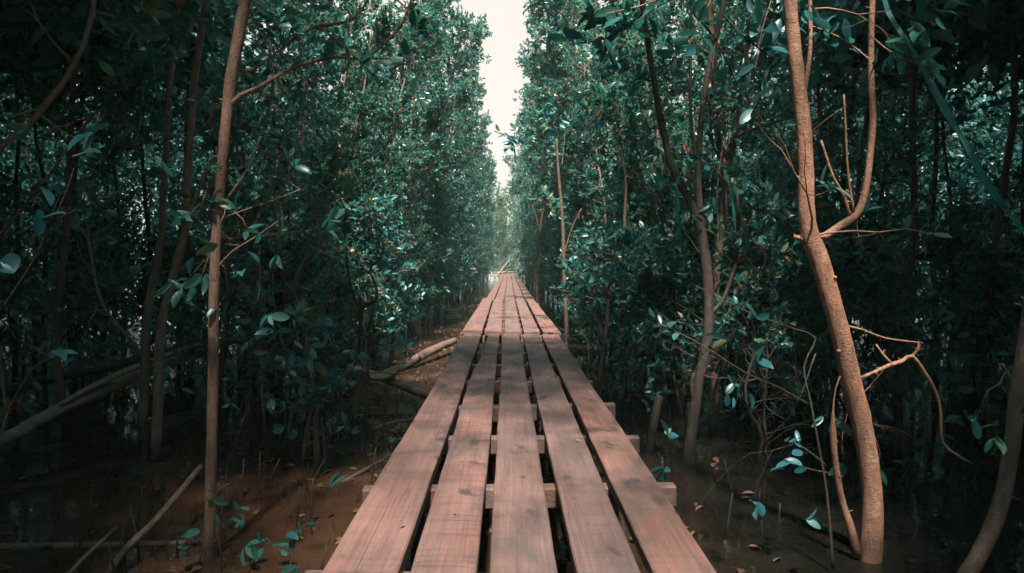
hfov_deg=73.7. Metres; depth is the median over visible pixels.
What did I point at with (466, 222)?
mangrove tree
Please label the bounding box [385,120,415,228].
mangrove tree
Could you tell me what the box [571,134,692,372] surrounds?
twiggy sapling
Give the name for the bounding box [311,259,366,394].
mangrove sapling
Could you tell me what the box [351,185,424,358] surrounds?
mangrove sapling
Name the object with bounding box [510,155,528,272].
mangrove tree
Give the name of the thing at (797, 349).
mangrove sapling
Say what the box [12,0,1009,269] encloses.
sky
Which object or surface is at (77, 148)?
slender mangrove
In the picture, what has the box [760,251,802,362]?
mangrove sapling
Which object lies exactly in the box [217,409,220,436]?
breathing root
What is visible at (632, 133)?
mangrove tree
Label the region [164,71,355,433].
twiggy sapling
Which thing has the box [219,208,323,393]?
mangrove sapling
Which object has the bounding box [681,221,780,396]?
mangrove sapling
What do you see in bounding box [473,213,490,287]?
mangrove tree
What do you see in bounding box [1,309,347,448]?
fallen log
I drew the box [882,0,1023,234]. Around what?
long palm leaf
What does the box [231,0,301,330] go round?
mangrove tree
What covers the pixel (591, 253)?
mangrove sapling
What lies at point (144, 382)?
mangrove tree
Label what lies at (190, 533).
sapling
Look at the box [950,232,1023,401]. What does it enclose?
mangrove sapling
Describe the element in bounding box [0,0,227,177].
leaning tree
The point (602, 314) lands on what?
mangrove sapling
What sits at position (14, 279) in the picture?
slender mangrove
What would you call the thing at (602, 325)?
twiggy sapling
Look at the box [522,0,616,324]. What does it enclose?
mangrove tree
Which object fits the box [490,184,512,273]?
young mangrove
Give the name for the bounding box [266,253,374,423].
twiggy sapling
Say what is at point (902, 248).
mangrove sapling
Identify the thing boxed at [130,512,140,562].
breathing root
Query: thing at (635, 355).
sapling
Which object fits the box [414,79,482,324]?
mangrove tree
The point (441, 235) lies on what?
mangrove sapling
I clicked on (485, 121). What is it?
mangrove tree
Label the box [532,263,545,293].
mangrove sapling
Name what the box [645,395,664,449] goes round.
stump
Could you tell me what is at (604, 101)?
sapling
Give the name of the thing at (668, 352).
mangrove sapling
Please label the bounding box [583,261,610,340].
mangrove sapling
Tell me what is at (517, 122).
mangrove tree
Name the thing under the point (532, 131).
mangrove tree
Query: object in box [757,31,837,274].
slender mangrove
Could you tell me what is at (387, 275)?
mangrove sapling
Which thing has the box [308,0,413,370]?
mangrove tree
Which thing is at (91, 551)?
leaning stick
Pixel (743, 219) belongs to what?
twiggy sapling
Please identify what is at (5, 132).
slender mangrove
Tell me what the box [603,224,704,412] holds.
mangrove sapling
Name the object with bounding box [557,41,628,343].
mangrove tree
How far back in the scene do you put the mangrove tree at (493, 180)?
40.06 m
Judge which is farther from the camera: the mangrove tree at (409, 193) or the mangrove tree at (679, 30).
the mangrove tree at (409, 193)
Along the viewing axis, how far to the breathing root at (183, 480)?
3.98 m
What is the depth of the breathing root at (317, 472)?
4.15 m
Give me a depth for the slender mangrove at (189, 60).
7.84 m
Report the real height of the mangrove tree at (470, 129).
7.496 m
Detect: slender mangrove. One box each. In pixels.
[0,38,64,369]
[0,59,100,363]
[0,73,28,337]
[0,86,64,335]
[1,53,102,370]
[6,16,163,378]
[41,73,174,355]
[64,40,203,332]
[64,84,149,334]
[74,87,145,344]
[130,2,235,374]
[130,78,198,289]
[142,29,230,331]
[147,0,263,328]
[170,0,281,264]
[196,0,335,378]
[207,12,297,311]
[254,1,346,208]
[294,0,374,174]
[301,0,356,188]
[622,0,684,143]
[669,0,793,356]
[672,0,736,326]
[687,0,764,325]
[695,0,823,373]
[752,67,812,330]
[753,19,865,291]
[753,29,852,316]
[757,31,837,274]
[777,1,940,388]
[798,0,1008,416]
[811,61,883,319]
[828,29,965,333]
[837,54,922,354]
[854,89,953,262]
[865,63,992,353]
[879,27,1013,368]
[881,67,974,326]
[890,0,1023,411]
[905,54,969,337]
[940,62,1009,281]
[952,32,1023,352]
[960,73,1023,236]
[998,0,1023,354]
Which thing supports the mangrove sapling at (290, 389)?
on the mud ground
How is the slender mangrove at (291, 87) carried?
on the mud ground
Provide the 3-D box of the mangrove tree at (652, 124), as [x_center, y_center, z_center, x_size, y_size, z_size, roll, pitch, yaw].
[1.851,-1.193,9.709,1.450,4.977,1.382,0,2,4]
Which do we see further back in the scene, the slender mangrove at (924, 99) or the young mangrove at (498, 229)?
the young mangrove at (498, 229)
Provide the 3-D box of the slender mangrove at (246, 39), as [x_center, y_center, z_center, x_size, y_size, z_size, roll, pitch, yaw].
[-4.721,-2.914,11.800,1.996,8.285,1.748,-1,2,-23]
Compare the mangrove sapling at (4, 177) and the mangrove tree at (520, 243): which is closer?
the mangrove sapling at (4, 177)
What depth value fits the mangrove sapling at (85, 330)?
9.06 m
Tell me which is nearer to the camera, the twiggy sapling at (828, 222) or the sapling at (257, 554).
the sapling at (257, 554)
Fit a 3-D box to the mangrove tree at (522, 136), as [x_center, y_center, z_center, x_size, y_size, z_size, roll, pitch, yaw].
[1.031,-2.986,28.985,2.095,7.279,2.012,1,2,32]
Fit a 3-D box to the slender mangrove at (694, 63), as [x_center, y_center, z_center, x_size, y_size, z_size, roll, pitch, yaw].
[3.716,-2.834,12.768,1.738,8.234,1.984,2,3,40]
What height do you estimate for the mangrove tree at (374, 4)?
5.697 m
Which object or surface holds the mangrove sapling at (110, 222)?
on the mud ground
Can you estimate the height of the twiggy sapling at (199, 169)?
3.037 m
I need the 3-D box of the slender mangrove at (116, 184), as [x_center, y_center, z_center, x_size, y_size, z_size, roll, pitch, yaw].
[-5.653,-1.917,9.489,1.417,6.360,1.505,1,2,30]
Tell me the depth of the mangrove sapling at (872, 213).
6.45 m
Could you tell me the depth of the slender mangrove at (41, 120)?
8.39 m
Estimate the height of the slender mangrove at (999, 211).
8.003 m
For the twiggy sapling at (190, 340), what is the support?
on the mud ground
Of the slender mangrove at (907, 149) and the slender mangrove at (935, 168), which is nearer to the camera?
the slender mangrove at (935, 168)
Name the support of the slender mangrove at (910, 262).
on the mud ground
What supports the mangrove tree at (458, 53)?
on the mud ground
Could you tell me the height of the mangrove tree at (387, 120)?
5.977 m
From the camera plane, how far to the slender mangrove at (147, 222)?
8.54 m
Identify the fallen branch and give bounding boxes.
[58,342,205,405]
[342,456,387,480]
[372,416,415,428]
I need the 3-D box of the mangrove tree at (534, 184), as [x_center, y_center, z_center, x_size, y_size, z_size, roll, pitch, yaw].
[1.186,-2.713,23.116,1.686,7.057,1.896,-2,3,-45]
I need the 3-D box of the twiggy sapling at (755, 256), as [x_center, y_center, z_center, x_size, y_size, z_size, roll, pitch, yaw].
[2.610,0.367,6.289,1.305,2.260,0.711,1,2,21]
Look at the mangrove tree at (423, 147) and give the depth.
18.55 m
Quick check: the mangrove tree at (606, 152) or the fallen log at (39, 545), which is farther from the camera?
the mangrove tree at (606, 152)
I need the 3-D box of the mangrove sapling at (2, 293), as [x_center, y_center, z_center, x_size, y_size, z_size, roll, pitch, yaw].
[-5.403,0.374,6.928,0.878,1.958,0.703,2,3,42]
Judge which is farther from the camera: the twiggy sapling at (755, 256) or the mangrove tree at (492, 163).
the mangrove tree at (492, 163)
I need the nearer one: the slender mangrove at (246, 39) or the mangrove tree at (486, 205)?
the slender mangrove at (246, 39)
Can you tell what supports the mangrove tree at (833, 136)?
on the mud ground
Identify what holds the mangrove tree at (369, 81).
on the mud ground
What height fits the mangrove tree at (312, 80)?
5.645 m
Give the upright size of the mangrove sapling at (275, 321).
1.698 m
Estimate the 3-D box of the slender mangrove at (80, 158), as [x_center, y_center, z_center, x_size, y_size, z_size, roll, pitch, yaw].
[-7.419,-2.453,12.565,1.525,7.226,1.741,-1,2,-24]
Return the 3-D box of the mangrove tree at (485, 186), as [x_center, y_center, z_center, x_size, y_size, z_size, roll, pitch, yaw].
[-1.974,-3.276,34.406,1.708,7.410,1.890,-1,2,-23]
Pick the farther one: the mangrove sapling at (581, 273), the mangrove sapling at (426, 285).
the mangrove sapling at (426, 285)
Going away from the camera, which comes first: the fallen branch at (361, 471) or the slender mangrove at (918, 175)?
the fallen branch at (361, 471)
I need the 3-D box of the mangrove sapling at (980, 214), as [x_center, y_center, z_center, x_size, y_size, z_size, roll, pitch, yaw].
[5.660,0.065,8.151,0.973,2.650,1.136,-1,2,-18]
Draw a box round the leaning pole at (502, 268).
[496,260,509,276]
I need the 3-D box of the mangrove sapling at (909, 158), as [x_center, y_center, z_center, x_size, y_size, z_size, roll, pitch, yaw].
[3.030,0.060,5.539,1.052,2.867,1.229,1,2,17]
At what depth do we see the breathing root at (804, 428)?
5.21 m
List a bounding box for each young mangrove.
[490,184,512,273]
[491,195,512,277]
[491,208,507,273]
[492,210,509,271]
[497,194,514,270]
[502,187,517,270]
[505,204,520,274]
[509,210,524,276]
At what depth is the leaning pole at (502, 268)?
49.66 m
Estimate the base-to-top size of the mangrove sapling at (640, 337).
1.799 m
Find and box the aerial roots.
[0,326,999,572]
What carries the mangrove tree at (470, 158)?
on the mud ground
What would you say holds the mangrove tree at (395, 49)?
on the mud ground
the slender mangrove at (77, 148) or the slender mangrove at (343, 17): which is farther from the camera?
the slender mangrove at (343, 17)
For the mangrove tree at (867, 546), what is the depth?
3.03 m
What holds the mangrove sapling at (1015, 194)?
on the mud ground
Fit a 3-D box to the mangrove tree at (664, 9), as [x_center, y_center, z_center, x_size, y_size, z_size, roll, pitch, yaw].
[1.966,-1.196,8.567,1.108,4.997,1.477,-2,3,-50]
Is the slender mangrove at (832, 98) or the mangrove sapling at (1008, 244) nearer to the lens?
the mangrove sapling at (1008, 244)
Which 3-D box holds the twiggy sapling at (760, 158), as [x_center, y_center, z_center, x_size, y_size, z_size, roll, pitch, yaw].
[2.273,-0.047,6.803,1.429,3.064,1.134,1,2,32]
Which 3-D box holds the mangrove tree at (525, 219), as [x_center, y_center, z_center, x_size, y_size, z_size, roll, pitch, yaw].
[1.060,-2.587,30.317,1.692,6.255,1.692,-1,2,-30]
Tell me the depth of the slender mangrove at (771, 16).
8.09 m
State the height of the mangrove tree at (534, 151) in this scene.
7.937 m
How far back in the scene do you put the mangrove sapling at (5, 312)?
7.33 m
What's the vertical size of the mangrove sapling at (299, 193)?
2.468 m
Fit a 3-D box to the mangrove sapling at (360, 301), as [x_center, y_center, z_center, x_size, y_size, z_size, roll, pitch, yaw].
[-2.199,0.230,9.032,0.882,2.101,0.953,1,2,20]
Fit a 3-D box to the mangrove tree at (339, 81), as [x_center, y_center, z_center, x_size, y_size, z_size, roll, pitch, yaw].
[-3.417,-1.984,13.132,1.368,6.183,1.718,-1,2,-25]
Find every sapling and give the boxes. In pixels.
[0,35,145,239]
[0,124,108,450]
[0,163,66,379]
[0,247,9,384]
[0,305,7,316]
[22,177,126,380]
[40,218,121,363]
[47,190,134,354]
[49,152,153,364]
[54,210,144,353]
[54,228,119,356]
[58,210,139,378]
[63,264,121,358]
[104,206,185,349]
[125,225,181,341]
[144,230,199,333]
[149,227,199,367]
[152,197,309,405]
[152,244,220,372]
[154,245,224,388]
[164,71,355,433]
[164,152,254,376]
[166,232,235,363]
[169,180,247,356]
[177,392,289,570]
[180,73,348,413]
[181,130,389,462]
[199,167,268,367]
[202,281,415,472]
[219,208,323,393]
[219,263,262,359]
[221,186,282,400]
[222,83,404,434]
[224,180,337,393]
[228,147,345,458]
[228,169,351,412]
[231,211,313,412]
[233,321,287,382]
[241,472,421,572]
[245,217,356,379]
[254,190,346,407]
[263,268,323,392]
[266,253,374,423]
[276,229,366,392]
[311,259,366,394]
[318,263,351,364]
[320,233,374,373]
[326,243,431,425]
[333,219,383,366]
[334,185,415,380]
[336,232,409,365]
[336,236,391,360]
[337,203,403,361]
[337,246,405,389]
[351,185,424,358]
[360,220,422,347]
[363,212,404,353]
[380,197,427,343]
[386,182,419,339]
[390,229,429,332]
[397,226,434,335]
[399,236,435,324]
[412,241,448,326]
[426,221,459,288]
[443,240,474,306]
[461,254,476,295]
[494,60,623,347]
[527,196,547,303]
[530,245,550,300]
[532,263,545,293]
[541,256,551,301]
[544,271,559,311]
[545,236,570,315]
[549,224,646,393]
[554,246,573,322]
[557,233,612,355]
[557,264,586,325]
[560,248,613,346]
[563,215,629,361]
[566,181,681,383]
[568,224,629,375]
[568,268,590,335]
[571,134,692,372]
[575,0,672,389]
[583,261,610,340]
[584,232,629,347]
[585,234,633,366]
[591,284,616,362]
[603,151,757,411]
[603,220,679,393]
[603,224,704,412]
[608,329,668,400]
[609,246,673,400]
[624,158,748,407]
[625,56,793,433]
[626,158,729,415]
[642,105,758,338]
[648,285,834,568]
[655,255,703,389]
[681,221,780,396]
[682,125,807,396]
[686,171,827,444]
[689,182,832,454]
[691,219,755,364]
[695,241,734,364]
[699,230,767,370]
[718,204,765,348]
[719,150,839,406]
[720,206,873,408]
[721,259,827,456]
[722,130,837,395]
[726,228,767,381]
[741,225,827,416]
[751,193,878,402]
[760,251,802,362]
[765,211,914,436]
[777,289,858,417]
[780,262,862,399]
[787,206,926,418]
[789,243,908,418]
[817,114,974,430]
[821,209,917,377]
[853,191,925,373]
[854,241,908,362]
[858,198,952,398]
[893,204,1007,420]
[923,192,1023,365]
[927,251,1023,413]
[932,181,1021,373]
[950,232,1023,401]
[955,159,1023,388]
[992,283,1023,371]
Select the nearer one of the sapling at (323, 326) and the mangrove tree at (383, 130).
the sapling at (323, 326)
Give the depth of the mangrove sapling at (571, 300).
10.97 m
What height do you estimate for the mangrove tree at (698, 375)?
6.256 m
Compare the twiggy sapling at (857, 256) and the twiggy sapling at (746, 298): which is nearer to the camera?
the twiggy sapling at (857, 256)
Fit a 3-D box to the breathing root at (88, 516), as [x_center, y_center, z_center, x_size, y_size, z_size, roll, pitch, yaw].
[-2.164,1.156,3.500,0.051,0.288,0.014,-10,-14,43]
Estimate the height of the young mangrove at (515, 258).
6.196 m
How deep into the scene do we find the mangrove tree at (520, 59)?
21.09 m
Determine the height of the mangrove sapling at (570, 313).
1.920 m
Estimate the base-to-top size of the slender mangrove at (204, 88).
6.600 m
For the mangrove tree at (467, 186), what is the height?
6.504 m
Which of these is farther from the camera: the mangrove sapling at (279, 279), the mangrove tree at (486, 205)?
the mangrove tree at (486, 205)
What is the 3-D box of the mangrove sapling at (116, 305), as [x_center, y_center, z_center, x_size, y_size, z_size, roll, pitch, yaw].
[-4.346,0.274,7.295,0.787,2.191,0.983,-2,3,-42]
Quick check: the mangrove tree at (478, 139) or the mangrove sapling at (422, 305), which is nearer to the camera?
the mangrove sapling at (422, 305)
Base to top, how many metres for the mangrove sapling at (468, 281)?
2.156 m
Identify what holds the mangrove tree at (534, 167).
on the mud ground
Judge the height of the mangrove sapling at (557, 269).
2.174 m
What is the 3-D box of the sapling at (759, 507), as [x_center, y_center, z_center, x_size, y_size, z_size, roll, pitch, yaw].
[0.985,0.612,2.800,0.820,1.228,0.558,0,2,0]
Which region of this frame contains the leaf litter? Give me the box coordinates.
[0,293,1019,572]
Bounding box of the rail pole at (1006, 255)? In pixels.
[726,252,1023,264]
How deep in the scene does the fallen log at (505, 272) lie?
50.15 m
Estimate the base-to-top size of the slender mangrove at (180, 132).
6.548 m
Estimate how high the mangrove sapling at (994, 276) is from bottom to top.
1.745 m
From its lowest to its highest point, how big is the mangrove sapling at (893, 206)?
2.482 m
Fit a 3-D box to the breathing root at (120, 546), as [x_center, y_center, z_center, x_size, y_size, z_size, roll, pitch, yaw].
[-1.730,1.175,3.032,0.072,0.282,0.018,-10,-4,-13]
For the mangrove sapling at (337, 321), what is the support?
on the mud ground
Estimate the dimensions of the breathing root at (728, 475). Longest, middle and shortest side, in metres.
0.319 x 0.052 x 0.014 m
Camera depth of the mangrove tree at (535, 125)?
20.39 m
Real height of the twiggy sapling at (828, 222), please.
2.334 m
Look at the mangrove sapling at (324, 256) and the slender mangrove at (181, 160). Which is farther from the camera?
the slender mangrove at (181, 160)
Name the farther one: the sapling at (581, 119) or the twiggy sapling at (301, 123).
the sapling at (581, 119)
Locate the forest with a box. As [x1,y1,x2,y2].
[0,0,1023,438]
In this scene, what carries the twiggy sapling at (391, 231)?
on the mud ground
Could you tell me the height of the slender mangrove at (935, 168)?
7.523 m
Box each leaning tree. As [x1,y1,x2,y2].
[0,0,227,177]
[907,0,1023,572]
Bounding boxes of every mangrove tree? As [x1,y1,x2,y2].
[0,0,187,433]
[96,10,223,439]
[149,0,302,397]
[150,0,240,460]
[153,0,449,562]
[209,0,337,376]
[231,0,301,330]
[232,0,340,348]
[247,0,363,380]
[292,43,357,219]
[294,0,399,367]
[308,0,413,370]
[313,4,394,240]
[317,22,364,165]
[319,4,385,207]
[341,0,447,355]
[341,56,410,280]
[355,37,407,287]
[360,11,435,350]
[374,0,451,335]
[376,77,399,223]
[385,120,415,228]
[386,1,456,328]
[387,82,429,308]
[389,0,465,333]
[402,8,464,318]
[404,96,447,295]
[409,48,455,265]
[410,13,492,316]
[414,0,484,321]
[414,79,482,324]
[433,46,491,307]
[437,72,486,304]
[442,108,477,303]
[447,102,476,299]
[451,140,475,300]
[457,176,484,293]
[458,134,491,298]
[460,109,491,296]
[465,124,492,287]
[468,132,489,283]
[468,149,489,281]
[470,169,488,266]
[473,166,495,284]
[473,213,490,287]
[474,155,496,286]
[476,172,494,284]
[480,172,500,284]
[481,149,497,285]
[482,188,496,281]
[502,152,531,288]
[506,174,527,280]
[508,153,535,289]
[509,130,544,293]
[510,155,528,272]
[512,80,580,305]
[513,102,552,295]
[514,119,546,286]
[515,37,590,259]
[515,146,540,295]
[516,168,536,284]
[516,202,527,278]
[518,112,553,298]
[520,6,565,306]
[520,83,551,296]
[520,157,536,270]
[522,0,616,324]
[523,0,617,292]
[524,45,570,280]
[524,65,593,286]
[529,1,615,308]
[534,101,580,304]
[545,0,608,310]
[546,0,786,463]
[553,3,611,311]
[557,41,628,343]
[573,15,655,341]
[587,84,629,315]
[591,0,714,378]
[593,0,689,362]
[593,24,697,314]
[594,0,972,563]
[596,0,702,389]
[633,0,734,362]
[648,0,723,326]
[654,0,741,323]
[659,0,788,367]
[681,0,794,425]
[689,0,798,351]
[754,0,890,393]
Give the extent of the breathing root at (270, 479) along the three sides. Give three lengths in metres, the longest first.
0.256 x 0.073 x 0.018 m
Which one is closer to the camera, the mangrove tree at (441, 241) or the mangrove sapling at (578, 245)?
the mangrove sapling at (578, 245)
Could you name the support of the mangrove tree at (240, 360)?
on the mud ground
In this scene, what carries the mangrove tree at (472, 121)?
on the mud ground
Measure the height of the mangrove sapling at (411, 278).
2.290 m
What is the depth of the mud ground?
5.11 m
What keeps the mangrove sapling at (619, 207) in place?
on the mud ground
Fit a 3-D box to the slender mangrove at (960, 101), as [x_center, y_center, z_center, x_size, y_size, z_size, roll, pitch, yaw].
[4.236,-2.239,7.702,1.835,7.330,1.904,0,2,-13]
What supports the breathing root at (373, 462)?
on the mud ground
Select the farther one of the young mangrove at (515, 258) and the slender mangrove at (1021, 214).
the young mangrove at (515, 258)
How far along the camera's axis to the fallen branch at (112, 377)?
5.59 m
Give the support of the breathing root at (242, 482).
on the mud ground
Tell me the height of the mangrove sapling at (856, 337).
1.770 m
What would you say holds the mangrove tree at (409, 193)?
on the mud ground
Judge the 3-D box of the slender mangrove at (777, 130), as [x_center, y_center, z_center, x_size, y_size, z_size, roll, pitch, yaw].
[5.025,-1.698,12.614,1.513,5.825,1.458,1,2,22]
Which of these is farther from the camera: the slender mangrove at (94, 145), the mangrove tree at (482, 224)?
the mangrove tree at (482, 224)
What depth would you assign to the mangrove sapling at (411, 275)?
11.44 m
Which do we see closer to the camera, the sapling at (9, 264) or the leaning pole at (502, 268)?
the sapling at (9, 264)
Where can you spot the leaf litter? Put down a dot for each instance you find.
(488, 531)
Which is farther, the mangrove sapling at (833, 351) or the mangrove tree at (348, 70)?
the mangrove tree at (348, 70)
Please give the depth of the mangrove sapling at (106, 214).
7.43 m
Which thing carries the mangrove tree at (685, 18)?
on the mud ground
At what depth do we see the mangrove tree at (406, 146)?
15.04 m
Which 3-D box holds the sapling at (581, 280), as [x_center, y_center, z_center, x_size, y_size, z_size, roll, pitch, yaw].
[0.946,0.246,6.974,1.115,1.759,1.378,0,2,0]
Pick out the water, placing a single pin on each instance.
(932, 506)
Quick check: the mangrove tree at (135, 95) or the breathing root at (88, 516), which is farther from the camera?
the mangrove tree at (135, 95)
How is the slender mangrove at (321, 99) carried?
on the mud ground
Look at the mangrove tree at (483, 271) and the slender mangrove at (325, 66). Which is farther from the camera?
the mangrove tree at (483, 271)
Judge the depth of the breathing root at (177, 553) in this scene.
3.10 m
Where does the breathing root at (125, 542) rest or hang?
on the mud ground
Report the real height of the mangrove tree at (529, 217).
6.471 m
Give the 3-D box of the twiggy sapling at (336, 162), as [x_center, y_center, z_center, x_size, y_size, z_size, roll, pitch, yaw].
[-1.394,0.216,4.662,1.116,2.549,1.139,1,2,25]
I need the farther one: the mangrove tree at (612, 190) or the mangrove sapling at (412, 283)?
the mangrove sapling at (412, 283)
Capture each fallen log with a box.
[0,340,200,397]
[0,540,184,548]
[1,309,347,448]
[363,368,429,398]
[402,337,456,365]
[495,271,516,273]
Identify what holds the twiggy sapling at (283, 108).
on the mud ground
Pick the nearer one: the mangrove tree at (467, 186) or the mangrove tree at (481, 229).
the mangrove tree at (467, 186)
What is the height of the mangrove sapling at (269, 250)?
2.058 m
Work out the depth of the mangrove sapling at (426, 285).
14.21 m
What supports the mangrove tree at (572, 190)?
on the mud ground
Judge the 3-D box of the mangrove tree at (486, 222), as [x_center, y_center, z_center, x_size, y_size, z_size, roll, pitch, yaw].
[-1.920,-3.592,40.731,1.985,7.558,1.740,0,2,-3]
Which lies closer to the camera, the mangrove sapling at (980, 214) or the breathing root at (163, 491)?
the breathing root at (163, 491)
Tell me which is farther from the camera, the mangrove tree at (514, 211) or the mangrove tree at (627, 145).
the mangrove tree at (514, 211)
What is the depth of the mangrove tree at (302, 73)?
6.89 m
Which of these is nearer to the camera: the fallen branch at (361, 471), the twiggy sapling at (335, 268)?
the fallen branch at (361, 471)
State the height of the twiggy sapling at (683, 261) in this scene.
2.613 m
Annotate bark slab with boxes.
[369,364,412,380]
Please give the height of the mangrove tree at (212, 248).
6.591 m
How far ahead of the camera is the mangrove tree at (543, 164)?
17.89 m
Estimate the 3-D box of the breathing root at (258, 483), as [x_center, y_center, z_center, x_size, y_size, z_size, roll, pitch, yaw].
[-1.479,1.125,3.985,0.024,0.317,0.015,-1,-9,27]
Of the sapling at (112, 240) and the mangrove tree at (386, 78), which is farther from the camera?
the mangrove tree at (386, 78)
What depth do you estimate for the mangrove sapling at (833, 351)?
6.56 m
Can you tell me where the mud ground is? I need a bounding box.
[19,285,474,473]
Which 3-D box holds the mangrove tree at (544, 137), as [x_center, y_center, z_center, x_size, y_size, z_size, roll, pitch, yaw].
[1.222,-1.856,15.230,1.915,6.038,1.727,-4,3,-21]
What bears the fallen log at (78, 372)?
on the water
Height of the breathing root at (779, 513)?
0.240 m
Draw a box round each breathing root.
[76,526,89,550]
[86,483,93,525]
[108,545,115,572]
[118,517,126,567]
[122,503,131,563]
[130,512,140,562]
[155,465,164,494]
[156,479,166,495]
[175,535,178,558]
[181,461,189,484]
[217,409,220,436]
[241,458,243,497]
[257,451,260,494]
[267,458,279,488]
[296,487,299,527]
[308,478,313,521]
[313,460,324,484]
[320,546,326,569]
[371,448,375,475]
[724,459,731,488]
[726,493,732,527]
[777,503,780,522]
[803,416,805,438]
[912,522,918,539]
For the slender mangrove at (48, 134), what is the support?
on the mud ground
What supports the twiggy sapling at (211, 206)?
on the mud ground
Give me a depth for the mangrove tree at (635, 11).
7.55 m
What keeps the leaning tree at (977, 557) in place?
on the mud ground
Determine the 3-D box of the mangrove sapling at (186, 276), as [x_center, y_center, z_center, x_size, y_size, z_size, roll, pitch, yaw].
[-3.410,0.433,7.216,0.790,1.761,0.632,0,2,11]
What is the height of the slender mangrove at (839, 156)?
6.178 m
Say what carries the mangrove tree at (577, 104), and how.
on the mud ground
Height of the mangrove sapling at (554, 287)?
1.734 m
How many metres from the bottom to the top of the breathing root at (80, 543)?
0.155 m
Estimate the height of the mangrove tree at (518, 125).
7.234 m
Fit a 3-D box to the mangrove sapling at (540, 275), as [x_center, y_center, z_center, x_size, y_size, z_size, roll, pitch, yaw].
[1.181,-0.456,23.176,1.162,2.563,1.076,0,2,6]
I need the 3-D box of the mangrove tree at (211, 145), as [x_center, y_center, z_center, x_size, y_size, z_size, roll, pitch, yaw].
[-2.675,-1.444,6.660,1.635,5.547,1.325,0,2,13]
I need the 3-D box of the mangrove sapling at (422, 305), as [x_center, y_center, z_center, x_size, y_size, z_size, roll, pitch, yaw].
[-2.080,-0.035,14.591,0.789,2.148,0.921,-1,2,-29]
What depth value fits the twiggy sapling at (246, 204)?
6.81 m
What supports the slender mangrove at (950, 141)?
on the mud ground
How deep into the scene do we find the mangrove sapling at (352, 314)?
8.02 m
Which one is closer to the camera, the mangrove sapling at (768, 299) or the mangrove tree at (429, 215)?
the mangrove sapling at (768, 299)
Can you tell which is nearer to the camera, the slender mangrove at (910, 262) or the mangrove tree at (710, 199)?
the slender mangrove at (910, 262)
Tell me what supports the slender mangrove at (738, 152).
on the mud ground
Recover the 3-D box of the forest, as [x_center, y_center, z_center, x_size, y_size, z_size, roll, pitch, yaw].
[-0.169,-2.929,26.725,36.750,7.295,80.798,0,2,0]
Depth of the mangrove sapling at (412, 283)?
13.07 m
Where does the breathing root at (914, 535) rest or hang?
on the mud ground
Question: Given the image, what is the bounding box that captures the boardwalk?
[305,273,716,572]
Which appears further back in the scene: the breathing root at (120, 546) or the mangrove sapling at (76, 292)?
the mangrove sapling at (76, 292)
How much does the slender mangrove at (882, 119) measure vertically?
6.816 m
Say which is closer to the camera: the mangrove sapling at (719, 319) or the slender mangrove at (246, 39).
the mangrove sapling at (719, 319)
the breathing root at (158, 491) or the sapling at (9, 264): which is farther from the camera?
the breathing root at (158, 491)
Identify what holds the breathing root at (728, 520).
on the mud ground
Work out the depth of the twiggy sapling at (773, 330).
4.71 m
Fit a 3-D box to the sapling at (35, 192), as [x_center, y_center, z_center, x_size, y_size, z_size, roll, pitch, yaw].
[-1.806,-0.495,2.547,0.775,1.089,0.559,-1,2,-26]
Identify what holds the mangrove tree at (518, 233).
on the mud ground
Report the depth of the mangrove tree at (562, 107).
13.72 m
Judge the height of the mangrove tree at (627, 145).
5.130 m
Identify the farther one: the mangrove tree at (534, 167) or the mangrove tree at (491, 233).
the mangrove tree at (491, 233)
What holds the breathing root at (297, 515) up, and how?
on the mud ground
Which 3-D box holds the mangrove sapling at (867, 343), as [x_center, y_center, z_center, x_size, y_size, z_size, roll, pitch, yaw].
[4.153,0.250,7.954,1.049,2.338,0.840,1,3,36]
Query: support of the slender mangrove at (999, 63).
on the mud ground
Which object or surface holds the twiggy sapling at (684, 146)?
on the mud ground
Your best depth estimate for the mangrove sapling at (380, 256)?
7.70 m
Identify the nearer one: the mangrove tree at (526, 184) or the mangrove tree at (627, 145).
the mangrove tree at (627, 145)
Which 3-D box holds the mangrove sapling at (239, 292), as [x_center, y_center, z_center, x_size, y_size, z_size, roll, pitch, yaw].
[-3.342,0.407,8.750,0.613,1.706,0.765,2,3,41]
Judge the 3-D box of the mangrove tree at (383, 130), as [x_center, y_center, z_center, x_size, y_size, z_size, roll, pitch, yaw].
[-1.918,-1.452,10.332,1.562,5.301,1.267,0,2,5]
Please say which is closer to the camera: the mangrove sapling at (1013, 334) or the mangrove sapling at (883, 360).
the mangrove sapling at (883, 360)
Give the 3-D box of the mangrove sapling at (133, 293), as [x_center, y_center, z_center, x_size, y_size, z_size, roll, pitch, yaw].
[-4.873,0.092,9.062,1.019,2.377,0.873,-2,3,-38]
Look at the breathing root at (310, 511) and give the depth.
3.50 m
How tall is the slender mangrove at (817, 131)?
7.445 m
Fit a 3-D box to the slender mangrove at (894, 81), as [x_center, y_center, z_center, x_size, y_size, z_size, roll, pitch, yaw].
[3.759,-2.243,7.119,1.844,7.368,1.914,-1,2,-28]
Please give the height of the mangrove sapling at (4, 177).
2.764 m
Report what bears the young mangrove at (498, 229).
on the mud ground
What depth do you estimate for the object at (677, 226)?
5.29 m
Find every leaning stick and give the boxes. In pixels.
[67,525,118,572]
[104,464,203,572]
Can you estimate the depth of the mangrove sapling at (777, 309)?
5.05 m
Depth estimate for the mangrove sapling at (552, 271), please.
15.91 m
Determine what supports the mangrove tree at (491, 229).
on the mud ground
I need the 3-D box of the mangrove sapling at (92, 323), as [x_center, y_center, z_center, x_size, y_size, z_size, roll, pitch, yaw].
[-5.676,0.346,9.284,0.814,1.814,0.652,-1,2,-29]
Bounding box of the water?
[0,270,1023,572]

